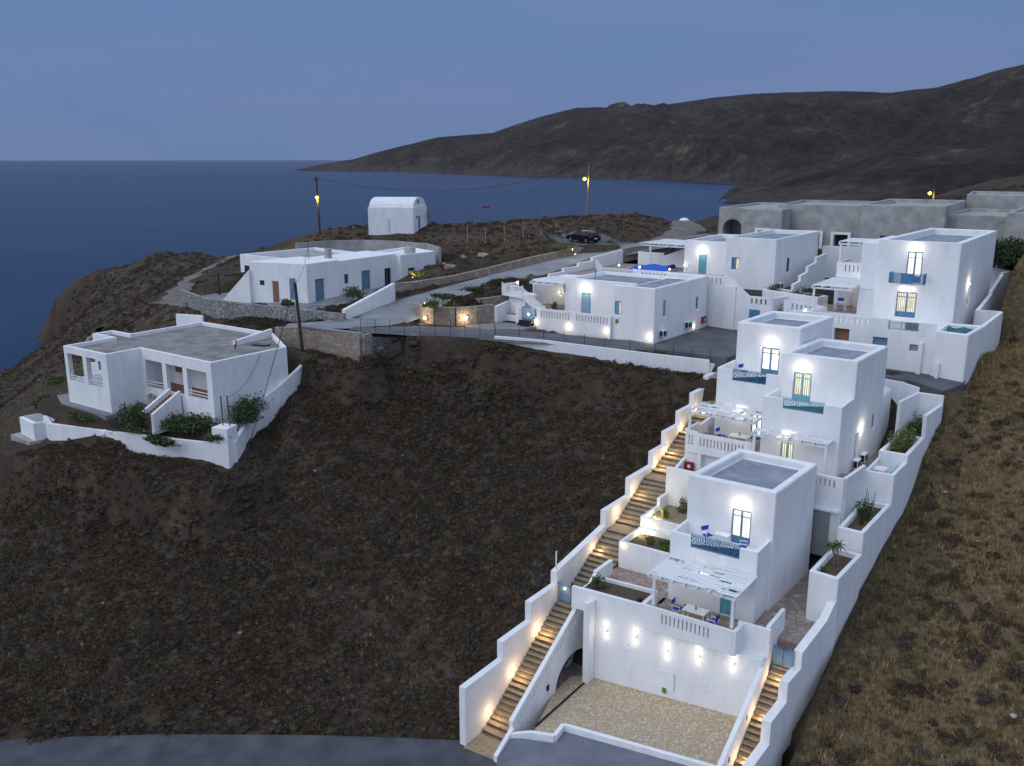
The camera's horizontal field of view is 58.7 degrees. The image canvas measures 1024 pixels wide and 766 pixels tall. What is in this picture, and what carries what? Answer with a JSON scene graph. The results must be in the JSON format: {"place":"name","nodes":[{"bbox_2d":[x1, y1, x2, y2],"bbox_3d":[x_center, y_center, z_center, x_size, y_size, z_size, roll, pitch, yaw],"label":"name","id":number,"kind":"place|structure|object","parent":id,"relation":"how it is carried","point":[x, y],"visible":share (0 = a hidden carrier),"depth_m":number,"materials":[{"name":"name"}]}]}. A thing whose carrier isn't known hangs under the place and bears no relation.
{"place":"outdoors","nodes":[
{"label":"outdoors","id":0,"kind":"place"},
{"bbox_2d":[57,393,130,420],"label":"path","id":1,"kind":"structure","parent":0,"point":[64,399],"depth_m":78.23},
{"bbox_2d":[85,300,178,341],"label":"track","id":2,"kind":"structure","parent":0,"point":[169,302],"depth_m":126.82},
{"bbox_2d":[160,255,238,300],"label":"track","id":3,"kind":"structure","parent":0,"point":[184,284],"depth_m":140.41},
{"bbox_2d":[0,734,496,765],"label":"road","id":4,"kind":"structure","parent":0,"point":[219,750],"depth_m":52.33,"materials":[{"name":"asphalt"}]},
{"bbox_2d":[203,288,379,310],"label":"yard","id":5,"kind":"structure","parent":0,"point":[338,300],"depth_m":99.43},
{"bbox_2d":[216,272,245,294],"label":"pergola frame","id":6,"kind":"object","parent":5,"relation":"on","point":[240,275],"visible":0.57,"depth_m":105.81,"materials":[{"name":"brown wood"}]},
{"bbox_2d":[340,285,366,298],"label":"bush","id":7,"kind":"object","parent":5,"relation":"on","point":[355,291],"visible":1,"depth_m":98.56,"materials":[{"name":"green plant"}]},
{"bbox_2d":[0,160,741,369],"bbox_3d":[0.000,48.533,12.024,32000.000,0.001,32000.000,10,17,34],"label":"sea","id":8,"kind":"structure","parent":0,"point":[64,225],"depth_m":972.13,"materials":[{"name":"liquid"}]},
{"bbox_2d":[285,234,712,328],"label":"road","id":9,"kind":"structure","parent":0,"point":[399,311],"depth_m":95.48,"materials":[{"name":"asphalt"}]},
{"bbox_2d":[464,322,535,330],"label":"forecourt","id":10,"kind":"structure","parent":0,"point":[504,325],"depth_m":85.88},
{"bbox_2d":[350,326,655,351],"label":"street","id":11,"kind":"structure","parent":0,"point":[484,334],"depth_m":81.71,"materials":[{"name":"asphalt"}]},
{"bbox_2d":[0,175,1023,765],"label":"ground","id":12,"kind":"structure","parent":0,"point":[436,349],"depth_m":69.46,"materials":[{"name":"soil"}]},
{"bbox_2d":[11,413,54,444],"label":"cistern","id":13,"kind":"object","parent":12,"relation":"on","point":[33,431],"visible":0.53,"depth_m":79.68,"materials":[{"name":"paint"}]},
{"bbox_2d":[41,374,66,386],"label":"bush","id":14,"kind":"object","parent":12,"relation":"on","point":[55,379],"visible":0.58,"depth_m":91.28,"materials":[{"name":"green plant"}]},
{"bbox_2d":[65,411,95,422],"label":"bush","id":15,"kind":"object","parent":12,"relation":"on","point":[77,416],"visible":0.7,"depth_m":77.30,"materials":[{"name":"green plant"}]},
{"bbox_2d":[111,400,151,431],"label":"bush","id":16,"kind":"object","parent":12,"relation":"on","point":[136,416],"visible":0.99,"depth_m":74.25,"materials":[{"name":"green plant"}]},
{"bbox_2d":[43,365,301,468],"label":"garden wall","id":17,"kind":"structure","parent":12,"relation":"on","point":[227,452],"depth_m":74.59,"materials":[{"name":"paint"}]},
{"bbox_2d":[140,433,179,447],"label":"bush","id":18,"kind":"object","parent":17,"relation":"attached to","point":[159,440],"visible":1,"depth_m":72.26,"materials":[{"name":"green plant"}]},
{"bbox_2d":[201,432,230,443],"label":"bush","id":19,"kind":"object","parent":17,"relation":"on","point":[210,436],"visible":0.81,"depth_m":71.79,"materials":[{"name":"green plant"}]},
{"bbox_2d":[63,314,287,433],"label":"house","id":20,"kind":"structure","parent":12,"relation":"on","point":[188,363],"depth_m":78.04,"materials":[{"name":"paint"}]},
{"bbox_2d":[157,412,198,433],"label":"bush","id":21,"kind":"object","parent":12,"relation":"on","point":[179,424],"visible":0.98,"depth_m":73.95,"materials":[{"name":"green plant"}]},
{"bbox_2d":[180,411,231,432],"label":"bush","id":22,"kind":"object","parent":12,"relation":"on","point":[197,420],"visible":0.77,"depth_m":74.07,"materials":[{"name":"green plant"}]},
{"bbox_2d":[226,393,263,425],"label":"bush","id":23,"kind":"object","parent":12,"relation":"on","point":[251,410],"visible":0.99,"depth_m":74.53,"materials":[{"name":"green plant"}]},
{"bbox_2d":[178,289,345,321],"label":"stone wall","id":24,"kind":"structure","parent":12,"relation":"on","point":[217,308],"depth_m":94.08,"materials":[{"name":"stone"}]},
{"bbox_2d":[294,282,303,351],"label":"utility pole","id":25,"kind":"object","parent":12,"relation":"on","point":[299,321],"visible":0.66,"depth_m":81.46,"materials":[{"name":"brown wood"}]},
{"bbox_2d":[218,283,294,542],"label":"cable","id":26,"kind":"object","parent":25,"relation":"attached to","point":[256,419],"visible":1,"depth_m":70.80,"materials":[{"name":"grey metal"}]},
{"bbox_2d":[275,325,372,360],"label":"stone wall","id":27,"kind":"structure","parent":12,"relation":"on","point":[353,345],"depth_m":81.91,"materials":[{"name":"stone"}]},
{"bbox_2d":[223,247,434,302],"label":"house","id":28,"kind":"structure","parent":12,"relation":"on","point":[274,276],"depth_m":101.89,"materials":[{"name":"paint"}]},
{"bbox_2d":[315,278,323,300],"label":"door","id":29,"kind":"structure","parent":28,"relation":"in","point":[319,286],"depth_m":99.93,"materials":[{"name":"wood"}]},
{"bbox_2d":[361,270,369,289],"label":"door","id":30,"kind":"structure","parent":28,"relation":"in","point":[365,275],"depth_m":106.48,"materials":[{"name":"wood"}]},
{"bbox_2d":[295,240,440,264],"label":"stone wall","id":31,"kind":"structure","parent":12,"relation":"on","point":[360,245],"depth_m":123.80,"materials":[{"name":"paint"}]},
{"bbox_2d":[342,283,394,318],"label":"garden wall","id":32,"kind":"structure","parent":12,"relation":"on","point":[385,295],"depth_m":91.90,"materials":[{"name":"paint"}]},
{"bbox_2d":[372,335,416,352],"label":"stone wall","id":33,"kind":"structure","parent":12,"relation":"on","point":[383,343],"depth_m":83.15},
{"bbox_2d":[368,197,426,234],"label":"chapel","id":34,"kind":"structure","parent":12,"relation":"on","point":[394,215],"depth_m":132.25,"materials":[{"name":"paint"}]},
{"bbox_2d":[414,301,493,325],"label":"stone wall","id":35,"kind":"structure","parent":12,"relation":"on","point":[476,315],"depth_m":86.63,"materials":[{"name":"stone"}]},
{"bbox_2d":[442,295,508,306],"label":"stone wall","id":36,"kind":"structure","parent":12,"relation":"on","point":[496,300],"depth_m":89.66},
{"bbox_2d":[395,248,583,292],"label":"stone wall","id":37,"kind":"structure","parent":12,"relation":"on","point":[495,269],"depth_m":105.05,"materials":[{"name":"stone"}]},
{"bbox_2d":[494,300,509,321],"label":"garden wall","id":38,"kind":"structure","parent":12,"relation":"on","point":[501,310],"depth_m":88.66,"materials":[{"name":"paint"}]},
{"bbox_2d":[0,276,1023,765],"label":"scrub","id":39,"kind":"object","parent":12,"relation":"on","point":[268,554],"visible":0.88,"depth_m":64.89,"materials":[{"name":"plant"}]},
{"bbox_2d":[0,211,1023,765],"bbox_3d":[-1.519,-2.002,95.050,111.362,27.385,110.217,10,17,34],"label":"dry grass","id":40,"kind":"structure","parent":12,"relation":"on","point":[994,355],"depth_m":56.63,"materials":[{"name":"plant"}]},
{"bbox_2d":[0,184,1023,555],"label":"scrub","id":41,"kind":"object","parent":12,"relation":"on","point":[124,324],"visible":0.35,"depth_m":135.28,"materials":[{"name":"plant"}]},
{"bbox_2d":[6,213,1018,729],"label":"stones","id":42,"kind":"object","parent":12,"relation":"on","point":[1012,715],"visible":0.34,"depth_m":64.20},
{"bbox_2d":[502,280,544,316],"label":"staircase","id":43,"kind":"structure","parent":12,"relation":"on","point":[520,297],"depth_m":88.31,"materials":[{"name":"paint"}]},
{"bbox_2d":[516,305,534,326],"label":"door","id":44,"kind":"structure","parent":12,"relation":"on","point":[523,311],"depth_m":87.12,"materials":[{"name":"wood"}]},
{"bbox_2d":[509,583,594,731],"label":"ramp wall","id":45,"kind":"structure","parent":12,"relation":"on","point":[576,632],"depth_m":55.19,"materials":[{"name":"paint"}]},
{"bbox_2d":[532,250,622,304],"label":"stepped wall","id":46,"kind":"structure","parent":12,"relation":"on","point":[543,293],"depth_m":100.85,"materials":[{"name":"paint"}]},
{"bbox_2d":[459,372,716,745],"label":"stair wall","id":47,"kind":"structure","parent":12,"relation":"on","point":[482,691],"depth_m":57.04,"materials":[{"name":"paint"}]},
{"bbox_2d":[557,582,571,603],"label":"gate","id":48,"kind":"structure","parent":47,"relation":"attached to","point":[565,595],"depth_m":58.74,"materials":[{"name":"blue paint"}]},
{"bbox_2d":[464,398,715,759],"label":"stairs","id":49,"kind":"structure","parent":12,"relation":"on","point":[488,739],"depth_m":60.43,"materials":[{"name":"stone"}]},
{"bbox_2d":[494,336,714,373],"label":"street wall","id":50,"kind":"structure","parent":12,"relation":"on","point":[677,363],"depth_m":78.07,"materials":[{"name":"paint"}]},
{"bbox_2d":[495,325,710,360],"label":"wire fence","id":51,"kind":"object","parent":50,"relation":"on","point":[599,343],"visible":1,"depth_m":78.92,"materials":[{"name":"grey metal"}]},
{"bbox_2d":[505,268,707,343],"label":"villa","id":52,"kind":"object","parent":12,"relation":"on","point":[631,306],"visible":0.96,"depth_m":84.97,"materials":[{"name":"paint"}]},
{"bbox_2d":[581,292,590,313],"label":"door","id":53,"kind":"structure","parent":52,"relation":"in","point":[586,297],"depth_m":88.55,"materials":[{"name":"blue metal"}]},
{"bbox_2d":[536,235,706,275],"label":"stone wall","id":54,"kind":"structure","parent":12,"relation":"on","point":[628,250],"depth_m":110.24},
{"bbox_2d":[618,526,669,578],"bbox_3d":[9.857,13.061,61.116,4.600,5.250,3.050,10,17,34],"label":"planter","id":55,"kind":"object","parent":12,"relation":"on","point":[638,553],"visible":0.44,"depth_m":60.30,"materials":[{"name":"paint"}]},
{"bbox_2d":[640,492,686,533],"bbox_3d":[11.908,11.216,63.676,4.600,5.600,4.100,10,17,34],"label":"planter","id":56,"kind":"object","parent":12,"relation":"on","point":[658,522],"visible":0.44,"depth_m":63.22,"materials":[{"name":"paint"}]},
{"bbox_2d":[571,575,765,716],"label":"parking wall","id":57,"kind":"structure","parent":12,"relation":"on","point":[708,678],"depth_m":53.98,"materials":[{"name":"paint"}]},
{"bbox_2d":[588,574,607,588],"bbox_3d":[5.304,12.290,56.506,1.315,1.092,1.048,10,17,34],"label":"bush","id":58,"kind":"object","parent":57,"relation":"on","point":[597,578],"visible":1,"depth_m":56.35,"materials":[{"name":"green plant"}]},
{"bbox_2d":[589,559,612,582],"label":"garden wall","id":59,"kind":"structure","parent":57,"relation":"on","point":[605,569],"depth_m":59.02,"materials":[{"name":"paint"}]},
{"bbox_2d":[665,466,693,506],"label":"garden wall","id":60,"kind":"structure","parent":12,"relation":"on","point":[677,481],"depth_m":65.02,"materials":[{"name":"paint"}]},
{"bbox_2d":[567,229,818,329],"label":"villa","id":61,"kind":"object","parent":12,"relation":"on","point":[731,266],"visible":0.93,"depth_m":95.38,"materials":[{"name":"paint"}]},
{"bbox_2d":[595,258,633,272],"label":"balustrade","id":62,"kind":"object","parent":61,"relation":"on","point":[598,266],"visible":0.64,"depth_m":96.12,"materials":[{"name":"white paint"}]},
{"bbox_2d":[629,264,675,271],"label":"tarpaulin","id":63,"kind":"object","parent":61,"relation":"on","point":[652,267],"visible":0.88,"depth_m":99.60,"materials":[{"name":"blue"}]},
{"bbox_2d":[698,255,706,273],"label":"door","id":64,"kind":"structure","parent":61,"relation":"in","point":[702,258],"depth_m":98.93,"materials":[{"name":"teal paint"}]},
{"bbox_2d":[675,414,714,469],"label":"garden wall","id":65,"kind":"structure","parent":12,"relation":"on","point":[707,425],"depth_m":69.40,"materials":[{"name":"paint"}]},
{"bbox_2d":[639,449,816,675],"bbox_3d":[14.118,12.917,56.708,7.550,14.250,12.505,10,17,34],"label":"villa","id":66,"kind":"object","parent":12,"relation":"on","point":[741,591],"visible":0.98,"depth_m":54.69,"materials":[{"name":"paint"}]},
{"bbox_2d":[682,604,709,621],"bbox_3d":[10.812,13.703,53.700,1.400,0.750,0.850,10,17,34],"label":"table","id":67,"kind":"object","parent":66,"relation":"on","point":[688,608],"visible":0.86,"depth_m":53.56,"materials":[{"name":"white paint"}]},
{"bbox_2d":[720,581,735,616],"bbox_3d":[12.895,12.795,54.249,0.946,2.226,0.100,10,17,34],"label":"door","id":68,"kind":"structure","parent":66,"relation":"in","point":[725,605],"depth_m":54.38,"materials":[{"name":"teal paint"}]},
{"bbox_2d":[731,509,751,544],"bbox_3d":[13.914,8.723,55.233,1.196,2.196,0.138,10,17,34],"label":"door","id":69,"kind":"structure","parent":66,"relation":"in","point":[741,520],"depth_m":55.24,"materials":[{"name":"blue paint"}]},
{"bbox_2d":[717,659,767,765],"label":"stair wall","id":70,"kind":"structure","parent":12,"relation":"on","point":[730,752],"depth_m":48.82,"materials":[{"name":"paint"}]},
{"bbox_2d":[684,311,832,471],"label":"villa","id":71,"kind":"object","parent":12,"relation":"on","point":[758,356],"visible":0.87,"depth_m":67.96,"materials":[{"name":"paint"}]},
{"bbox_2d":[761,348,779,374],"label":"door","id":72,"kind":"structure","parent":71,"relation":"in","point":[770,356],"depth_m":69.07,"materials":[{"name":"blue paint"}]},
{"bbox_2d":[734,570,814,765],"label":"stairs","id":73,"kind":"structure","parent":12,"relation":"on","point":[792,601],"depth_m":51.96,"materials":[{"name":"stone"}]},
{"bbox_2d":[742,595,838,765],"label":"stair wall","id":74,"kind":"structure","parent":12,"relation":"on","point":[799,680],"depth_m":50.71,"materials":[{"name":"paint"}]},
{"bbox_2d":[772,645,793,667],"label":"gate","id":75,"kind":"structure","parent":74,"relation":"attached to","point":[779,657],"depth_m":51.00,"materials":[{"name":"blue paint"}]},
{"bbox_2d":[780,300,856,313],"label":"garden wall","id":76,"kind":"structure","parent":12,"relation":"on","point":[789,306],"depth_m":83.54,"materials":[{"name":"paint"}]},
{"bbox_2d":[762,288,827,305],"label":"planter","id":77,"kind":"object","parent":76,"relation":"on","point":[822,300],"visible":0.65,"depth_m":86.26,"materials":[{"name":"paint"}]},
{"bbox_2d":[751,338,891,555],"bbox_3d":[22.779,3.915,65.910,7.410,12.500,15.400,10,17,34],"label":"villa","id":78,"kind":"object","parent":12,"relation":"on","point":[827,403],"visible":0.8,"depth_m":62.75,"materials":[{"name":"paint"}]},
{"bbox_2d":[780,437,793,458],"bbox_3d":[19.048,4.789,63.069,0.896,2.126,0.138,10,17,34],"label":"door","id":79,"kind":"structure","parent":78,"relation":"in","point":[787,448],"depth_m":63.02,"materials":[{"name":"teal paint"}]},
{"bbox_2d":[792,372,811,401],"bbox_3d":[20.465,0.279,64.262,1.246,2.046,0.138,10,17,34],"label":"door","id":80,"kind":"structure","parent":78,"relation":"in","point":[802,381],"depth_m":64.25,"materials":[{"name":"teal paint"}]},
{"bbox_2d":[810,509,829,555],"bbox_3d":[20.176,9.792,59.861,1.200,3.200,0.080,10,17,34],"label":"service door","id":81,"kind":"structure","parent":78,"relation":"in","point":[821,519],"depth_m":59.80,"materials":[{"name":"grey metal"}]},
{"bbox_2d":[791,246,861,291],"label":"stepped wall","id":82,"kind":"structure","parent":12,"relation":"on","point":[823,266],"depth_m":102.83,"materials":[{"name":"paint"}]},
{"bbox_2d":[805,549,861,654],"bbox_3d":[19.398,13.135,55.101,1.946,5.000,4.489,10,17,34],"label":"planter","id":83,"kind":"object","parent":12,"relation":"on","point":[834,581],"visible":0.71,"depth_m":53.77,"materials":[{"name":"paint"}]},
{"bbox_2d":[824,540,848,564],"bbox_3d":[19.361,10.220,54.820,1.757,1.736,1.489,10,17,34],"label":"palm","id":84,"kind":"object","parent":83,"relation":"on","point":[833,545],"visible":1,"depth_m":54.56,"materials":[{"name":"green plant"}]},
{"bbox_2d":[836,500,890,593],"bbox_3d":[22.684,11.258,59.247,1.798,5.650,5.997,10,17,34],"label":"planter","id":85,"kind":"object","parent":12,"relation":"on","point":[867,540],"visible":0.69,"depth_m":57.70,"materials":[{"name":"paint"}]},
{"bbox_2d":[852,494,873,520],"bbox_3d":[22.838,8.028,58.977,2.043,1.678,1.156,-8,16,-30],"label":"bush","id":86,"kind":"object","parent":85,"relation":"in","point":[869,508],"visible":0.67,"depth_m":58.97,"materials":[{"name":"green plant"}]},
{"bbox_2d":[793,310,945,373],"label":"podium","id":87,"kind":"object","parent":12,"relation":"on","point":[909,344],"visible":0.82,"depth_m":73.88,"materials":[{"name":"paint"}]},
{"bbox_2d":[718,191,1023,248],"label":"grey building","id":88,"kind":"structure","parent":12,"relation":"on","point":[836,222],"depth_m":109.56,"materials":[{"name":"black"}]},
{"bbox_2d":[862,457,906,538],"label":"plunge pool wall","id":89,"kind":"structure","parent":12,"relation":"on","point":[887,487],"depth_m":61.04,"materials":[{"name":"paint"}]},
{"bbox_2d":[878,436,924,513],"bbox_3d":[27.865,7.801,65.921,1.998,7.150,5.080,10,17,34],"label":"planter","id":90,"kind":"object","parent":12,"relation":"on","point":[912,456],"visible":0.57,"depth_m":63.76,"materials":[{"name":"paint"}]},
{"bbox_2d":[885,425,918,452],"bbox_3d":[28.024,3.936,65.097,2.271,1.990,5.000,10,17,34],"label":"bush","id":91,"kind":"object","parent":90,"relation":"on","point":[899,441],"visible":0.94,"depth_m":64.64,"materials":[{"name":"green plant"}]},
{"bbox_2d":[884,379,919,403],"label":"garden wall","id":92,"kind":"structure","parent":12,"relation":"on","point":[900,390],"depth_m":70.00,"materials":[{"name":"paint"}]},
{"bbox_2d":[811,228,996,324],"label":"villa","id":93,"kind":"object","parent":12,"relation":"on","point":[937,271],"visible":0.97,"depth_m":78.49,"materials":[{"name":"paint"}]},
{"bbox_2d":[895,292,916,317],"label":"door","id":94,"kind":"structure","parent":93,"relation":"in","point":[906,301],"depth_m":78.15,"materials":[{"name":"blue paint"}]},
{"bbox_2d":[906,252,922,282],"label":"door","id":95,"kind":"structure","parent":93,"relation":"in","point":[915,259],"depth_m":77.12,"materials":[{"name":"blue paint"}]},
{"bbox_2d":[895,392,943,457],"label":"planter","id":96,"kind":"object","parent":12,"relation":"on","point":[928,407],"visible":0.48,"depth_m":67.78,"materials":[{"name":"paint"}]},
{"bbox_2d":[905,410,922,434],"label":"bush","id":97,"kind":"object","parent":96,"relation":"in","point":[917,425],"visible":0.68,"depth_m":67.72,"materials":[{"name":"green plant"}]},
{"bbox_2d":[930,323,984,383],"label":"water tank","id":98,"kind":"object","parent":12,"relation":"on","point":[957,352],"visible":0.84,"depth_m":71.37,"materials":[{"name":"paint"}]},
{"bbox_2d":[973,265,1012,355],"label":"retaining wall","id":99,"kind":"structure","parent":12,"relation":"on","point":[988,314],"depth_m":79.75,"materials":[{"name":"paint"}]},
{"bbox_2d":[993,238,1022,265],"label":"bush","id":100,"kind":"object","parent":12,"relation":"on","point":[1003,255],"visible":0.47,"depth_m":91.69,"materials":[{"name":"green plant"}]},
{"bbox_2d":[996,235,1023,264],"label":"bush","id":101,"kind":"object","parent":12,"relation":"on","point":[1017,245],"visible":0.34,"depth_m":93.11,"materials":[{"name":"green plant"}]},
{"bbox_2d":[0,0,1023,160],"label":"sky","id":102,"kind":"structure","parent":0,"point":[81,80],"materials":[{"name":"blue"}]},
{"bbox_2d":[295,107,778,183],"bbox_3d":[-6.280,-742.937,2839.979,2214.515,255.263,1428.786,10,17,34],"label":"headland","id":103,"kind":"structure","parent":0,"point":[619,141],"depth_m":2454.16,"materials":[{"name":"soil"}]},
{"bbox_2d":[496,732,685,765],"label":"forecourt","id":104,"kind":"structure","parent":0,"point":[567,749],"depth_m":50.14,"materials":[{"name":"concrete"}]},
{"bbox_2d":[550,230,631,248],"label":"lay by","id":105,"kind":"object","parent":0,"point":[606,238],"visible":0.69,"depth_m":117.75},
{"bbox_2d":[566,230,600,242],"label":"parked car","id":106,"kind":"object","parent":105,"relation":"on","point":[586,236],"visible":1,"depth_m":114.89,"materials":[{"name":"black paint"}]},
{"bbox_2d":[494,676,736,765],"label":"parking bay","id":107,"kind":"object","parent":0,"point":[654,725],"visible":0.66,"depth_m":51.86,"materials":[{"name":"gravel"}]},
{"bbox_2d":[608,566,667,603],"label":"patio","id":108,"kind":"structure","parent":0,"point":[630,576],"depth_m":59.00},
{"bbox_2d":[649,220,705,240],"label":"path","id":109,"kind":"structure","parent":0,"point":[681,229],"depth_m":126.13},
{"bbox_2d":[645,326,737,371],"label":"courtyard","id":110,"kind":"structure","parent":0,"point":[719,344],"depth_m":80.44,"materials":[{"name":"concrete"}]},
{"bbox_2d":[606,64,1023,183],"bbox_3d":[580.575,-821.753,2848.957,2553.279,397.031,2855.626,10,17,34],"label":"mountain","id":111,"kind":"structure","parent":0,"point":[783,133],"depth_m":2047.95,"materials":[{"name":"soil"}]},
{"bbox_2d":[734,357,964,394],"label":"street","id":112,"kind":"structure","parent":0,"point":[926,383],"depth_m":70.30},
{"bbox_2d":[717,139,1023,204],"bbox_3d":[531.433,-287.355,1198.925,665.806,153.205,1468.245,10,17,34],"label":"hillside","id":113,"kind":"structure","parent":0,"point":[961,166],"depth_m":893.93,"materials":[{"name":"soil"}]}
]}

